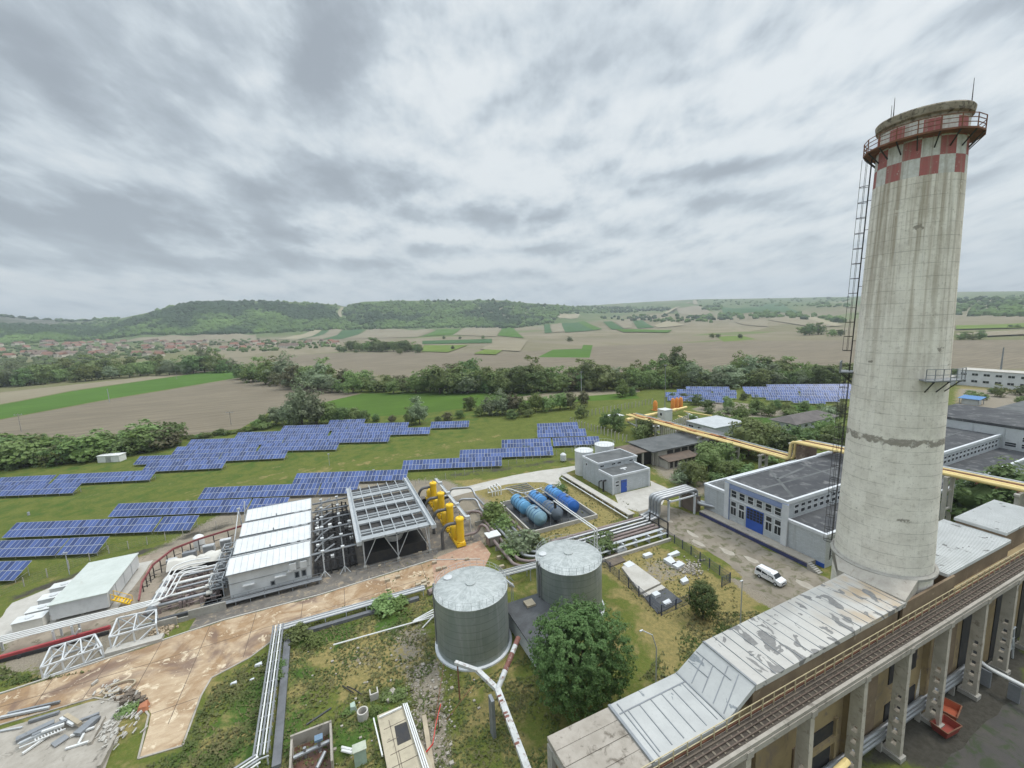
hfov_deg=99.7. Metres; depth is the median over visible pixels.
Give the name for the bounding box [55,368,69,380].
belt tree
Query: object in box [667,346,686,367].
belt tree
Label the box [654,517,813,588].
road patches
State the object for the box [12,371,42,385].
belt tree
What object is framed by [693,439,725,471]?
thicket tree
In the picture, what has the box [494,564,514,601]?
tank stair
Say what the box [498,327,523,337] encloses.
field
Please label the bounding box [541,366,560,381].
belt tree
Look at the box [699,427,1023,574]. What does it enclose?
workshop hall
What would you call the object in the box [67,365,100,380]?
belt tree
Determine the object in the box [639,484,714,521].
pipe arch
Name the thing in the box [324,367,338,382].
belt tree
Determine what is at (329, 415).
willow tree
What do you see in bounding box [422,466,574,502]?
concrete path
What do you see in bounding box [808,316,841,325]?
field
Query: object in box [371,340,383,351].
grove tree
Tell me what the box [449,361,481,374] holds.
belt tree
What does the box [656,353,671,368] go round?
belt tree
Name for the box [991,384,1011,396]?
shelter tree
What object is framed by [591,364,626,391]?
belt tree
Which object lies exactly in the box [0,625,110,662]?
red channel
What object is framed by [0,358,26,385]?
belt tree
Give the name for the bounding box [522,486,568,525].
tank catwalk
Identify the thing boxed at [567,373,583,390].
belt tree
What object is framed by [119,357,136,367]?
belt tree
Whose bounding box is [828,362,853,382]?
belt tree
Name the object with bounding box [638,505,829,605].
gravel road
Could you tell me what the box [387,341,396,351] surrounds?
grove tree
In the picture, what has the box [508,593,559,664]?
dark shed
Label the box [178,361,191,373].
belt tree
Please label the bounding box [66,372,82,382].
belt tree
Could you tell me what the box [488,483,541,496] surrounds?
valve group
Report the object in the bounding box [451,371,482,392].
belt tree
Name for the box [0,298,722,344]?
hill forest
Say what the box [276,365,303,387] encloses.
belt tree
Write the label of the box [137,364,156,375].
belt tree
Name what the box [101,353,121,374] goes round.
belt tree
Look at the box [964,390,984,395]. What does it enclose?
shelter tree
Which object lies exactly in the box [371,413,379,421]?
scrub tree
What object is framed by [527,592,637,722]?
chestnut tree
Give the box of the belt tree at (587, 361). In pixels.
[575,358,615,382]
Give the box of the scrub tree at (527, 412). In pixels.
[521,409,533,415]
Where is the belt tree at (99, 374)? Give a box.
[93,370,109,378]
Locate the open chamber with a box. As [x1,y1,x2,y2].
[289,720,333,767]
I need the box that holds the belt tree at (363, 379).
[352,377,369,391]
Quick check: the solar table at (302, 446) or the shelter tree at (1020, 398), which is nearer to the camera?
the solar table at (302, 446)
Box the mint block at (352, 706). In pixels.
[350,701,356,711]
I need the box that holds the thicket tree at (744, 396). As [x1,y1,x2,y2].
[738,393,749,399]
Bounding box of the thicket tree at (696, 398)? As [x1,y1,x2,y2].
[685,394,703,404]
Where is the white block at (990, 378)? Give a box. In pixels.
[957,368,1023,389]
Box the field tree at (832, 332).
[826,329,836,335]
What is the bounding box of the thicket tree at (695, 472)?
[680,459,708,487]
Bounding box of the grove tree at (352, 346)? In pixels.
[349,340,358,350]
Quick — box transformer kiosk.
[96,452,126,462]
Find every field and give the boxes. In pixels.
[0,370,208,403]
[0,371,234,418]
[0,378,360,437]
[108,335,184,341]
[175,333,255,341]
[266,340,1023,377]
[279,330,320,339]
[297,330,328,339]
[304,329,340,338]
[322,391,638,418]
[324,329,362,338]
[344,329,432,338]
[422,339,491,343]
[422,345,466,351]
[423,329,459,335]
[453,327,500,335]
[474,349,501,353]
[481,339,527,350]
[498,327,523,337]
[517,390,639,400]
[539,345,592,357]
[544,324,551,332]
[550,323,564,331]
[558,314,579,318]
[562,322,598,331]
[579,321,601,329]
[604,321,623,328]
[616,322,631,327]
[616,329,670,331]
[633,320,652,327]
[655,321,682,326]
[676,306,711,314]
[719,336,752,341]
[722,303,797,315]
[735,319,767,325]
[768,316,840,326]
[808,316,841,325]
[956,323,1023,328]
[957,330,1023,335]
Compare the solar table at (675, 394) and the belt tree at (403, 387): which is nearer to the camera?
the solar table at (675, 394)
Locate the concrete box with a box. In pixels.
[369,687,378,701]
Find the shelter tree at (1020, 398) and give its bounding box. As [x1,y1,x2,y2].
[1013,396,1023,401]
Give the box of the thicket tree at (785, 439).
[767,431,797,452]
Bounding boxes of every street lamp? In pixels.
[639,629,656,682]
[740,580,742,622]
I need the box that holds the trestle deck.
[641,548,1023,767]
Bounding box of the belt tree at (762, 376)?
[748,369,775,386]
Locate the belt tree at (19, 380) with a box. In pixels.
[9,367,35,386]
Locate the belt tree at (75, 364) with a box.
[71,361,85,377]
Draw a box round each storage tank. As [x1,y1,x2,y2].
[432,560,511,671]
[535,534,604,621]
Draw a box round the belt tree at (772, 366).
[755,362,786,383]
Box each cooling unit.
[10,610,49,632]
[24,602,50,615]
[36,591,60,604]
[48,580,70,592]
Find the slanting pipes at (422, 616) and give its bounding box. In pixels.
[413,609,433,627]
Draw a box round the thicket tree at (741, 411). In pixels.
[729,401,750,417]
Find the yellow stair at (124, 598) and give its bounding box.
[110,590,132,604]
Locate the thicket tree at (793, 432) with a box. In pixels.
[783,424,804,440]
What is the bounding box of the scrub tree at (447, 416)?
[441,412,453,420]
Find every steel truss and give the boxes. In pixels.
[39,633,104,678]
[108,609,158,648]
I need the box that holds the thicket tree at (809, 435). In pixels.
[800,429,820,440]
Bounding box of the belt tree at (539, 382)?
[525,368,552,391]
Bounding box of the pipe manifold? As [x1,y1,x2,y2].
[311,496,357,576]
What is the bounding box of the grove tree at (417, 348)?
[414,343,420,352]
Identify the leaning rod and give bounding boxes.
[434,665,443,723]
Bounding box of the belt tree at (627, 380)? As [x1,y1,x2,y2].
[616,366,638,388]
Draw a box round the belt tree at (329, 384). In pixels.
[320,375,341,391]
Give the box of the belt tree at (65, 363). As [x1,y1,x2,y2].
[48,358,74,370]
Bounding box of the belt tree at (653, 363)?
[641,359,659,377]
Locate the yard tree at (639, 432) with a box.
[630,424,650,439]
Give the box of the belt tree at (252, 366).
[245,357,271,381]
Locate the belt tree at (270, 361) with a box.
[263,356,277,369]
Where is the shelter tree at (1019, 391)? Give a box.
[1008,385,1023,394]
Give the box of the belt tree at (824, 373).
[807,365,845,383]
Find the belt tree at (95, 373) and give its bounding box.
[85,366,102,379]
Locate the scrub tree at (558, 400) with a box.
[549,392,567,409]
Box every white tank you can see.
[575,444,592,475]
[594,438,613,452]
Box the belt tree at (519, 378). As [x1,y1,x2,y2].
[506,365,544,393]
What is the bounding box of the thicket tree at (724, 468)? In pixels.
[712,460,739,477]
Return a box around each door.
[108,587,114,603]
[621,479,626,492]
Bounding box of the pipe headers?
[143,563,226,615]
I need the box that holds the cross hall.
[946,404,1023,451]
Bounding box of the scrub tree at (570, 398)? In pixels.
[563,391,578,408]
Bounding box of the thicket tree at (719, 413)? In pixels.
[713,410,728,417]
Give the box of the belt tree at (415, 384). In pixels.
[404,375,424,392]
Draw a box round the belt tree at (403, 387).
[397,378,410,392]
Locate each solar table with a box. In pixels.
[0,475,55,485]
[0,482,81,496]
[0,538,68,558]
[0,560,31,581]
[2,517,161,539]
[52,470,156,483]
[57,536,108,555]
[108,498,251,518]
[133,453,221,466]
[142,459,226,472]
[154,515,198,533]
[171,443,259,454]
[187,437,284,445]
[197,483,320,499]
[219,450,287,460]
[235,430,329,437]
[246,497,289,511]
[258,442,339,450]
[281,424,347,430]
[283,434,390,443]
[292,469,407,483]
[318,481,359,494]
[328,419,364,423]
[330,427,430,435]
[346,422,408,428]
[402,458,448,469]
[430,421,468,428]
[449,456,501,468]
[459,448,502,457]
[502,438,550,447]
[503,446,552,458]
[537,422,578,429]
[537,428,586,437]
[552,436,599,446]
[666,392,698,396]
[667,395,693,400]
[677,389,710,393]
[686,386,729,390]
[700,397,723,402]
[701,393,736,397]
[713,390,736,394]
[743,387,799,391]
[745,389,797,393]
[751,392,799,398]
[766,384,850,388]
[766,395,806,400]
[791,397,825,403]
[800,386,850,390]
[800,390,849,395]
[800,393,849,399]
[808,396,839,401]
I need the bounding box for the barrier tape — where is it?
[426,703,440,752]
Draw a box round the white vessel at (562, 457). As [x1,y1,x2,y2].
[560,453,565,461]
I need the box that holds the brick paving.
[432,540,490,583]
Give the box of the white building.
[225,498,312,598]
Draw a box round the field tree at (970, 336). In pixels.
[966,332,980,339]
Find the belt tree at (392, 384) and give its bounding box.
[383,378,401,393]
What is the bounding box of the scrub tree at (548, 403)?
[541,396,554,411]
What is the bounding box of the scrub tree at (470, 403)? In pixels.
[462,396,478,410]
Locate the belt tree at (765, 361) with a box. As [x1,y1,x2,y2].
[746,355,774,374]
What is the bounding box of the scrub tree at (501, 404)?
[490,388,509,415]
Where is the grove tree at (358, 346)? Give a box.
[353,342,363,350]
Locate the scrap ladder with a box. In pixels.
[17,726,65,748]
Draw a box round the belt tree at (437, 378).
[419,366,455,393]
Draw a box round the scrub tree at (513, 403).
[505,392,522,413]
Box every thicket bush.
[669,467,695,483]
[673,460,697,480]
[689,414,699,419]
[703,407,714,413]
[707,472,726,481]
[720,406,736,413]
[725,453,745,461]
[728,463,754,476]
[749,408,759,414]
[753,445,783,462]
[771,424,785,430]
[780,407,799,415]
[786,438,818,451]
[800,426,815,432]
[815,434,844,444]
[817,405,839,416]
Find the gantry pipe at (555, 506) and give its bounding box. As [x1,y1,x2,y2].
[553,500,597,548]
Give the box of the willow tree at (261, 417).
[258,413,270,423]
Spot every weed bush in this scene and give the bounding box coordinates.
[112,699,138,720]
[260,666,288,686]
[273,658,289,668]
[282,621,313,645]
[299,632,323,649]
[339,706,354,717]
[365,589,400,617]
[368,703,382,716]
[378,687,394,704]
[389,594,409,613]
[392,686,409,702]
[395,697,411,711]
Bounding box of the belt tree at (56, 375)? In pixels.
[49,369,69,381]
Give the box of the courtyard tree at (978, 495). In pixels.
[940,469,1013,520]
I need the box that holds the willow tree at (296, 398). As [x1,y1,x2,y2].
[284,375,312,424]
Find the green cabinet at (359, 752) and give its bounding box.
[352,740,366,767]
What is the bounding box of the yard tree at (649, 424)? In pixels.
[635,418,658,438]
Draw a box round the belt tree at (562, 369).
[549,365,566,388]
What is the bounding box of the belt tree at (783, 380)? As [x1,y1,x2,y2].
[772,370,789,382]
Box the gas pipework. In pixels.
[625,406,711,436]
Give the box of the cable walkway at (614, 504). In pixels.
[561,473,634,518]
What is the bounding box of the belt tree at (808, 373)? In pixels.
[793,363,818,383]
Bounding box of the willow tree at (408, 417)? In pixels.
[402,407,418,425]
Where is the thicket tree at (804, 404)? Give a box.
[797,400,810,410]
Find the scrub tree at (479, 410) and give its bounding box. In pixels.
[473,405,485,415]
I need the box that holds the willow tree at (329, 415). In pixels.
[315,401,337,422]
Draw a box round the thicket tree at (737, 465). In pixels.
[728,460,752,475]
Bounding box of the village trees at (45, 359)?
[0,338,336,368]
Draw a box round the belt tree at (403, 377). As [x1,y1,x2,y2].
[399,375,408,384]
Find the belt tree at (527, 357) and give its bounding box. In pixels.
[524,355,545,390]
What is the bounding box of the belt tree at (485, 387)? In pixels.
[476,380,492,392]
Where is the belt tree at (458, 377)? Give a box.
[446,366,479,392]
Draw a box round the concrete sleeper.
[104,633,164,656]
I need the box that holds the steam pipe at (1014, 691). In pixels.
[980,661,1023,703]
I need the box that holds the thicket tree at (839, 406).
[832,402,848,415]
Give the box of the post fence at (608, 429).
[570,398,652,442]
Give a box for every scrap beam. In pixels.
[0,705,50,718]
[0,726,22,731]
[7,700,60,713]
[16,719,54,742]
[19,729,53,745]
[22,737,47,753]
[28,710,59,723]
[32,718,66,735]
[41,723,64,733]
[51,734,68,747]
[59,716,74,726]
[63,713,81,726]
[65,740,88,749]
[70,726,94,736]
[73,715,100,735]
[77,733,84,743]
[79,712,99,721]
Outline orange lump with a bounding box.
[137,699,149,712]
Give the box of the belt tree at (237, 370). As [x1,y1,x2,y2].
[230,362,244,377]
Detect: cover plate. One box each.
[614,547,626,552]
[623,560,634,567]
[642,552,652,558]
[651,591,660,597]
[662,599,671,606]
[663,556,676,566]
[667,550,679,557]
[671,561,684,569]
[680,576,688,584]
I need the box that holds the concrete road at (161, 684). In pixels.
[0,561,434,755]
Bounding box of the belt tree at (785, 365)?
[773,359,798,382]
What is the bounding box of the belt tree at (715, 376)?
[702,368,730,386]
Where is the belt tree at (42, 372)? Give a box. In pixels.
[29,364,53,383]
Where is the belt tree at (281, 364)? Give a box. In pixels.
[262,350,300,375]
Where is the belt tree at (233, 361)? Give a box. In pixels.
[225,357,240,366]
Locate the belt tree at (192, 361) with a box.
[170,355,208,372]
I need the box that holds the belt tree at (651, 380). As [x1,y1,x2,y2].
[641,370,659,388]
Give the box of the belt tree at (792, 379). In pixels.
[786,371,800,383]
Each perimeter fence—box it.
[0,500,318,594]
[324,439,613,504]
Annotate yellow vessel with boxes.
[418,480,436,506]
[424,490,444,518]
[432,502,453,533]
[441,515,465,549]
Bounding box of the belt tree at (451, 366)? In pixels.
[438,363,458,376]
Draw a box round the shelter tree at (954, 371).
[952,368,958,375]
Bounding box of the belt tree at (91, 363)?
[78,354,108,377]
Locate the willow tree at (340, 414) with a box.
[333,407,350,419]
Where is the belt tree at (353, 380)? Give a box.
[340,370,363,392]
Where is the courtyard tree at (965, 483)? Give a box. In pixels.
[943,479,977,509]
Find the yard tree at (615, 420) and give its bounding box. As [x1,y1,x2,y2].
[606,408,626,431]
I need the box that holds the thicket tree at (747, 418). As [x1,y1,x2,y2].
[740,415,762,427]
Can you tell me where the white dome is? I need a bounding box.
[193,534,205,550]
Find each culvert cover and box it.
[272,635,290,767]
[285,596,418,637]
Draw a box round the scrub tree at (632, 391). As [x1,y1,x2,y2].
[628,386,637,394]
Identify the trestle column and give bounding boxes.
[733,750,753,767]
[794,709,817,767]
[844,675,871,767]
[882,647,915,764]
[921,621,954,727]
[957,598,991,701]
[987,579,1021,675]
[1014,614,1023,650]
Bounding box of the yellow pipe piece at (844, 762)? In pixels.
[833,757,850,767]
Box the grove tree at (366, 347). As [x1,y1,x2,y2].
[362,341,371,350]
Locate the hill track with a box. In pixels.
[628,302,689,318]
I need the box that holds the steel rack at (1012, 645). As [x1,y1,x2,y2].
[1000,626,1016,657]
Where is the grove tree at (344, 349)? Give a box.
[341,346,348,351]
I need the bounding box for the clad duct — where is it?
[454,636,530,767]
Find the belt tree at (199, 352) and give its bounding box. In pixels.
[194,344,210,361]
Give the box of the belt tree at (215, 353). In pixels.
[205,348,225,370]
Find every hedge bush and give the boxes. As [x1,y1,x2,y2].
[0,433,38,464]
[0,433,46,437]
[0,433,47,471]
[0,434,35,467]
[0,437,33,455]
[0,438,63,468]
[5,440,67,464]
[23,433,57,444]
[23,448,43,466]
[35,445,55,464]
[36,438,92,466]
[37,447,69,465]
[39,435,74,446]
[45,433,125,461]
[49,434,77,446]
[55,453,71,462]
[77,428,117,440]
[89,447,121,459]
[95,436,129,453]
[112,428,159,451]
[115,423,137,438]
[119,438,141,454]
[120,428,176,455]
[121,418,174,437]
[143,427,186,448]
[147,421,188,436]
[187,434,196,439]
[198,431,216,437]
[214,428,225,435]
[220,430,231,435]
[240,426,252,431]
[255,421,271,428]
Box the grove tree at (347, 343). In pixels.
[344,341,352,350]
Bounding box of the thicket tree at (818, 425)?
[812,414,837,434]
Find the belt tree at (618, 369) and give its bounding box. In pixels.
[606,366,621,377]
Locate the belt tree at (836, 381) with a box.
[828,369,847,383]
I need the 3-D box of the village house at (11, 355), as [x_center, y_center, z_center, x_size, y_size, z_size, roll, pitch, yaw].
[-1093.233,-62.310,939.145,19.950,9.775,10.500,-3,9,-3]
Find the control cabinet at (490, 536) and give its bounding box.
[484,530,500,546]
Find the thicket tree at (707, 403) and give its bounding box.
[699,399,714,408]
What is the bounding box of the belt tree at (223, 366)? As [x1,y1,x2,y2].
[215,359,235,372]
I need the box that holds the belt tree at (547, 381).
[539,374,552,391]
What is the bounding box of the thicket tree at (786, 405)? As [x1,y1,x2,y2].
[781,402,797,410]
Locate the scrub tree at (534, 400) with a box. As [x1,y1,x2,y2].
[527,392,543,413]
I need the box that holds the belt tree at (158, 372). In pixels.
[153,365,161,375]
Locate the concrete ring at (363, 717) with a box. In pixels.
[357,706,368,721]
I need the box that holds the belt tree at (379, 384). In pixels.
[372,374,391,391]
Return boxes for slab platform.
[373,703,432,767]
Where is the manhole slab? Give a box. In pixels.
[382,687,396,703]
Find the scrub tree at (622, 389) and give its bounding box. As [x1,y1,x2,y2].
[616,378,631,397]
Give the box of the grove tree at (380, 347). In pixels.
[375,342,387,351]
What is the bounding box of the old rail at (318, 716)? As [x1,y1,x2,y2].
[306,707,330,724]
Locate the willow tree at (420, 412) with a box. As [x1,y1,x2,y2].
[407,396,428,423]
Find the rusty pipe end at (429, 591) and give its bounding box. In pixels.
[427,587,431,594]
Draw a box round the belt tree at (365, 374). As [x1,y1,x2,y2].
[355,370,374,381]
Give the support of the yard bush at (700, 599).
on the ground at (926, 745)
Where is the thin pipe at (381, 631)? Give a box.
[333,617,433,645]
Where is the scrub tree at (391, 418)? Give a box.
[387,415,396,422]
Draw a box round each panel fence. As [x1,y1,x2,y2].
[602,557,689,615]
[659,524,730,586]
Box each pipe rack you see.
[0,557,210,650]
[234,753,260,767]
[251,623,283,767]
[278,585,425,631]
[499,561,535,586]
[595,512,670,562]
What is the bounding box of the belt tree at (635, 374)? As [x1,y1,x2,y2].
[624,368,649,389]
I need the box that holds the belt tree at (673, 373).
[656,365,688,387]
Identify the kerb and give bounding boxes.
[0,558,479,693]
[0,630,276,759]
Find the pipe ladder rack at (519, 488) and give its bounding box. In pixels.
[505,483,533,494]
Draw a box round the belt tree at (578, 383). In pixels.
[573,373,584,389]
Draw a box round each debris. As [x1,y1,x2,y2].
[91,679,149,749]
[114,688,147,706]
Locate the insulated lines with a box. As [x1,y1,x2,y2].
[444,486,658,567]
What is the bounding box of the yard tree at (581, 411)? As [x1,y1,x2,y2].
[574,404,588,417]
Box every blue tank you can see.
[511,494,530,516]
[526,505,546,528]
[528,490,546,508]
[542,500,562,522]
[544,484,561,501]
[556,492,578,515]
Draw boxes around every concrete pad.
[603,553,625,565]
[622,563,660,594]
[643,585,665,597]
[646,588,680,613]
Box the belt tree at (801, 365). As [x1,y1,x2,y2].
[779,356,808,382]
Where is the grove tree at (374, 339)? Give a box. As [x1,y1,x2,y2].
[365,337,379,350]
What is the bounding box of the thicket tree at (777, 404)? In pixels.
[770,399,782,408]
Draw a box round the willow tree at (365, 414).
[357,410,370,420]
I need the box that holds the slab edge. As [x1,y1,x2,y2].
[87,716,116,767]
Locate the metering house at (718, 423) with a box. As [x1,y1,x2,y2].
[686,415,741,433]
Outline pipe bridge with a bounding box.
[626,413,1023,520]
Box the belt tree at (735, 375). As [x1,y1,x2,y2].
[709,364,746,388]
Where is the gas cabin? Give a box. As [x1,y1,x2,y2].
[657,408,672,420]
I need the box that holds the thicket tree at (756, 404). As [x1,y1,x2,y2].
[746,395,764,410]
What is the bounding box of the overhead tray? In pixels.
[434,478,471,539]
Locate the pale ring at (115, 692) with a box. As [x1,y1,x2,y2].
[102,679,135,694]
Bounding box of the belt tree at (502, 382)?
[489,368,514,394]
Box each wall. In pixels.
[152,576,319,627]
[500,492,597,533]
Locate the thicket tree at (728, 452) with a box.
[708,441,736,459]
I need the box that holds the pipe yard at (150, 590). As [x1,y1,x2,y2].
[1,534,239,654]
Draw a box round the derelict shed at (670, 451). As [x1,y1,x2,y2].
[615,427,732,468]
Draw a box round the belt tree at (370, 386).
[364,380,377,391]
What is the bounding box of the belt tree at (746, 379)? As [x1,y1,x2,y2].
[738,374,749,385]
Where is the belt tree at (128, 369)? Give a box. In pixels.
[117,363,140,377]
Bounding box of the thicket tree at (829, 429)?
[820,417,847,442]
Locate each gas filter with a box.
[652,401,657,410]
[671,397,682,408]
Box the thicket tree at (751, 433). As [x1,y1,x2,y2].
[722,418,780,455]
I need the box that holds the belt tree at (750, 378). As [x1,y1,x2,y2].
[745,375,760,386]
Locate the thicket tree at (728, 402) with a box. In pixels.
[722,396,735,408]
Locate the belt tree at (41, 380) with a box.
[29,376,48,384]
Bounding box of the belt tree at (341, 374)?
[336,368,346,382]
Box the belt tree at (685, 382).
[677,372,692,388]
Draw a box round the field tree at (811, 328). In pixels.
[803,323,816,334]
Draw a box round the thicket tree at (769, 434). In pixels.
[758,424,775,445]
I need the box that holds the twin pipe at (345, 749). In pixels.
[341,746,352,754]
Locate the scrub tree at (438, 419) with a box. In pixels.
[434,416,442,421]
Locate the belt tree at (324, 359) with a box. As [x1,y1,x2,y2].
[300,357,336,385]
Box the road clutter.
[378,551,513,587]
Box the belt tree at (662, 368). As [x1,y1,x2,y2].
[653,363,674,376]
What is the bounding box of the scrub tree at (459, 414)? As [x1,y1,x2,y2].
[454,411,465,418]
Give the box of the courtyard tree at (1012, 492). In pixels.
[990,472,1023,503]
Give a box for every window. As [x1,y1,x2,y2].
[730,505,736,515]
[731,489,736,498]
[731,500,736,507]
[738,509,744,519]
[739,492,745,501]
[739,504,744,510]
[747,496,753,505]
[756,499,762,509]
[765,503,771,512]
[765,515,772,522]
[765,521,771,532]
[773,524,780,535]
[774,506,781,516]
[774,518,780,526]
[1004,441,1016,447]
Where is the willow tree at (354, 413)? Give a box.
[344,407,362,418]
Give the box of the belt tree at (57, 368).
[50,364,66,380]
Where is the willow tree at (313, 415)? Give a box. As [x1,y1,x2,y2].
[299,386,329,424]
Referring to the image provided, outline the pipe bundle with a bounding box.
[822,664,964,767]
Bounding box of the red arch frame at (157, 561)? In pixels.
[138,525,241,600]
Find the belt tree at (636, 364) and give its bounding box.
[620,359,645,378]
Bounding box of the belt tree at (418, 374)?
[411,368,438,391]
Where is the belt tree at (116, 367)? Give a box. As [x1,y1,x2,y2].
[112,364,124,376]
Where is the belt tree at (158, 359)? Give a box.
[149,352,165,372]
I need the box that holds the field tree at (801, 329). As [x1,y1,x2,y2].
[796,326,809,334]
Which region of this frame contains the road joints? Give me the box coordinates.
[1,565,428,723]
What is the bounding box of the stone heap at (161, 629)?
[148,624,178,635]
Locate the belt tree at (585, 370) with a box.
[578,360,596,390]
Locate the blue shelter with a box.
[958,395,985,404]
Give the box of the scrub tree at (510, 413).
[505,409,518,419]
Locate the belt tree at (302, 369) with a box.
[294,366,322,388]
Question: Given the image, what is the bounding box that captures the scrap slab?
[0,695,124,767]
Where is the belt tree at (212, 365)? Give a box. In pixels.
[205,356,222,372]
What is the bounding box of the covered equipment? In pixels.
[166,549,224,574]
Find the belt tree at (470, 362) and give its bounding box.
[455,357,481,391]
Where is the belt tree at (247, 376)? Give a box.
[237,364,255,382]
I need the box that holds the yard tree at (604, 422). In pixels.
[599,412,608,427]
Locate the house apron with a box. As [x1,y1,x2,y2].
[615,481,667,511]
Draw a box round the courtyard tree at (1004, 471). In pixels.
[971,455,1023,502]
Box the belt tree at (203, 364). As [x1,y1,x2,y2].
[191,356,211,372]
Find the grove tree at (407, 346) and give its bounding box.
[402,342,411,351]
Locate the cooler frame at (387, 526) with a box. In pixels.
[346,476,435,569]
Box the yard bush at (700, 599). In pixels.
[685,578,720,619]
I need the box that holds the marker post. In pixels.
[63,552,69,574]
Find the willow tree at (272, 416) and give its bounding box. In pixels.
[264,406,279,425]
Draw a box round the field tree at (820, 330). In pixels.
[814,322,827,334]
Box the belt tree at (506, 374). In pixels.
[494,368,512,378]
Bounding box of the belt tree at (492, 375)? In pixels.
[480,371,504,392]
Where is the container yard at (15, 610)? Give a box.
[0,560,152,643]
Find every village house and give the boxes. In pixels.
[2,353,15,357]
[29,352,40,357]
[53,351,61,356]
[59,352,66,356]
[64,345,72,348]
[65,351,77,355]
[88,346,96,350]
[96,350,108,354]
[121,344,128,348]
[141,350,152,356]
[143,340,153,342]
[153,351,164,355]
[164,346,174,350]
[176,346,185,350]
[219,346,228,349]
[278,343,286,347]
[286,343,298,346]
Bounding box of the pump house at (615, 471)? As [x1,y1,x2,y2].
[582,448,649,494]
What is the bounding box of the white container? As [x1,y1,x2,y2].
[47,553,139,620]
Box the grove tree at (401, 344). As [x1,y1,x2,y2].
[396,340,408,351]
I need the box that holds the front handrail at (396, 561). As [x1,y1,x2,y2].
[356,549,437,574]
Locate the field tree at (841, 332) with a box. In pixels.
[835,329,847,335]
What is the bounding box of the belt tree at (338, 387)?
[331,379,345,392]
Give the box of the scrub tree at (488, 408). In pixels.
[480,393,497,415]
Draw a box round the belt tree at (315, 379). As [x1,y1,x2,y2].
[295,363,333,390]
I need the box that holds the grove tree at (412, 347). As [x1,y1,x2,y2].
[409,341,416,351]
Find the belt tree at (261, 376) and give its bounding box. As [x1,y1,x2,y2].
[251,358,273,384]
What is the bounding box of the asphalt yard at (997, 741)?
[940,688,1023,767]
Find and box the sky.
[0,0,1023,319]
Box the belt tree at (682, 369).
[675,358,697,373]
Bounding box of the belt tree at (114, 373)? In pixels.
[101,366,119,378]
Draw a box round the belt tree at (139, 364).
[130,362,145,375]
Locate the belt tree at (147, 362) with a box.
[141,360,158,370]
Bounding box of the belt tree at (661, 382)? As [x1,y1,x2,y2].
[655,374,671,388]
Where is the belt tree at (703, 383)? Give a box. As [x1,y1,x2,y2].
[695,372,712,386]
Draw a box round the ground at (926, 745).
[0,291,1023,767]
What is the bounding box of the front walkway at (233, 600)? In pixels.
[200,573,321,605]
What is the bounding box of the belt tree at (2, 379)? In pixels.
[0,371,10,386]
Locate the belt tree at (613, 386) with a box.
[610,377,620,390]
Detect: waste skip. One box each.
[929,713,962,738]
[943,697,962,720]
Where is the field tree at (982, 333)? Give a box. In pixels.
[974,330,987,338]
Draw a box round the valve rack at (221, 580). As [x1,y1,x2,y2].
[207,541,235,595]
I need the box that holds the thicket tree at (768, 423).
[765,421,779,429]
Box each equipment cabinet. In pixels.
[182,549,196,557]
[202,543,215,553]
[219,537,231,547]
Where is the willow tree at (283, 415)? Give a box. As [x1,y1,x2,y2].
[275,401,295,424]
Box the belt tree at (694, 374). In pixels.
[684,362,711,385]
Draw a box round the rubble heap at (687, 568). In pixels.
[667,556,708,579]
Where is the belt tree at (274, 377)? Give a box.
[267,371,281,385]
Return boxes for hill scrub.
[2,294,1023,329]
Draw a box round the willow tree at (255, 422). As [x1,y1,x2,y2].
[250,419,261,426]
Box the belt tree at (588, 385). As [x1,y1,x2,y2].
[582,379,594,390]
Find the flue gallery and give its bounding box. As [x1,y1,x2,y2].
[547,500,1023,767]
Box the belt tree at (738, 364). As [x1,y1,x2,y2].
[727,350,750,371]
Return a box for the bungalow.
[769,410,837,431]
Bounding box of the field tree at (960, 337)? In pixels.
[954,333,965,339]
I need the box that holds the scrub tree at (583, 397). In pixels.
[577,391,588,405]
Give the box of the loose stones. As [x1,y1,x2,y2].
[306,633,480,767]
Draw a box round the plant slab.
[189,492,481,629]
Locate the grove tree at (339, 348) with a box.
[335,345,342,351]
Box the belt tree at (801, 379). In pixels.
[794,370,810,383]
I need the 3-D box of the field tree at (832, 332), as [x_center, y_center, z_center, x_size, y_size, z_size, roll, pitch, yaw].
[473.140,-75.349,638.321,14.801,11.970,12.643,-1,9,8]
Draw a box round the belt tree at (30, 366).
[25,364,38,372]
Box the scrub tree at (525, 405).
[517,397,530,412]
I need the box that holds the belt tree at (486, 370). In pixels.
[476,366,495,389]
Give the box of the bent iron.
[342,685,361,694]
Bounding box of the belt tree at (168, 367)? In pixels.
[156,359,178,374]
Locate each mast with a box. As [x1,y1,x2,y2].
[233,501,245,545]
[664,365,666,407]
[1000,347,1003,369]
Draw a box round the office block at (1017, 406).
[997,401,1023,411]
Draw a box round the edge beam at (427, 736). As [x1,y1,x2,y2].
[422,714,434,767]
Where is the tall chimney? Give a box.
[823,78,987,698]
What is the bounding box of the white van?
[755,564,786,586]
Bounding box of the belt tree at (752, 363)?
[740,355,765,375]
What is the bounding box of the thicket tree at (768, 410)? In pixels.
[759,400,778,416]
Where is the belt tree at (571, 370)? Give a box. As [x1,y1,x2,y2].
[559,365,580,376]
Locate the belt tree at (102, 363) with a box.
[95,360,107,369]
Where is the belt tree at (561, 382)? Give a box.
[550,374,573,391]

